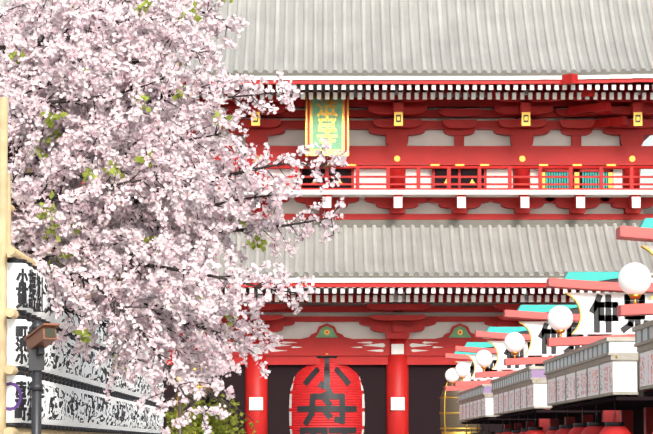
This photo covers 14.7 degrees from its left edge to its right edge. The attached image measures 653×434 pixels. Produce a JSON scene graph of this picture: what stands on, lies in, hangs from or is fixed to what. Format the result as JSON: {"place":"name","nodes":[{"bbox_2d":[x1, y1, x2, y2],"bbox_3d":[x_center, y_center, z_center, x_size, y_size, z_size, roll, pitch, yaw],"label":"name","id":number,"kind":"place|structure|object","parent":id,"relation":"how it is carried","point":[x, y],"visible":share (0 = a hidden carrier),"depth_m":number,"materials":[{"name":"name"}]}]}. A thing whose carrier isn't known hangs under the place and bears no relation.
{"place":"outdoors","nodes":[
{"label":"outdoors","id":0,"kind":"place"},
{"bbox_2d":[1,1,232,394],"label":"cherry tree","id":1,"kind":"object","parent":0,"point":[98,278],"depth_m":35.31,"materials":[{"name":"pink plant"}]},
{"bbox_2d":[0,0,251,399],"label":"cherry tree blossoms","id":2,"kind":"object","parent":1,"relation":"on","point":[230,389],"visible":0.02,"depth_m":35.45,"materials":[{"name":"pink plant"}]},
{"bbox_2d":[0,0,652,433],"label":"temple gate","id":3,"kind":"structure","parent":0,"point":[498,158],"depth_m":89.36,"materials":[{"name":"paint"}]},
{"bbox_2d":[173,367,212,432],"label":"bronze lantern","id":4,"kind":"object","parent":3,"relation":"on","point":[199,385],"visible":0.02,"depth_m":89.33,"materials":[{"name":"brown metal"}]},
{"bbox_2d":[289,353,364,433],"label":"red lantern","id":5,"kind":"object","parent":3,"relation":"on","point":[326,395],"visible":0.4,"depth_m":89.02,"materials":[{"name":"paper"}]},
{"bbox_2d":[439,367,480,433],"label":"bronze lantern","id":6,"kind":"object","parent":3,"relation":"hanging from","point":[450,422],"visible":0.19,"depth_m":89.24,"materials":[{"name":"brown metal"}]},
{"bbox_2d":[456,320,652,433],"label":"nakamise shops","id":7,"kind":"structure","parent":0,"point":[604,374],"depth_m":44.61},
{"bbox_2d":[445,218,652,390],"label":"nakamise signs","id":8,"kind":"object","parent":7,"relation":"attached to","point":[588,318],"visible":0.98,"depth_m":41.50,"materials":[{"name":"plastic"}]},
{"bbox_2d":[466,401,652,433],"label":"red lanterns","id":9,"kind":"object","parent":7,"relation":"attached to","point":[595,427],"visible":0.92,"depth_m":41.84,"materials":[{"name":"paper"}]},
{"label":"nakamise pavement","id":10,"kind":"structure","parent":0,"visible":0},
{"bbox_2d":[23,320,59,433],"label":"lamp post","id":11,"kind":"object","parent":10,"relation":"on","point":[40,337],"visible":1,"depth_m":23.18,"materials":[{"name":"grey metal"}]},
{"bbox_2d":[0,97,132,433],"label":"wooden frame","id":12,"kind":"object","parent":10,"relation":"on","point":[7,249],"visible":0.17,"depth_m":24.07,"materials":[{"name":"brown wood"}]},
{"bbox_2d":[6,259,163,433],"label":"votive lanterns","id":13,"kind":"object","parent":12,"relation":"attached to","point":[78,403],"visible":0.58,"depth_m":27.61,"materials":[{"name":"white paper"}]},
{"bbox_2d":[0,0,348,433],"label":"cherry tree","id":14,"kind":"object","parent":10,"relation":"on","point":[55,196],"depth_m":26.09,"materials":[{"name":"pink plant"}]},
{"bbox_2d":[169,364,186,433],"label":"street lamp post","id":15,"kind":"object","parent":10,"relation":"on","point":[179,408],"visible":0.12,"depth_m":49.50,"materials":[{"name":"brown metal"}]},
{"bbox_2d":[164,390,258,433],"bbox_3d":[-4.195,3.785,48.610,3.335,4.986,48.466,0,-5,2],"label":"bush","id":16,"kind":"object","parent":10,"relation":"on","point":[216,424],"depth_m":71.27,"materials":[{"name":"green plant"}]}
]}

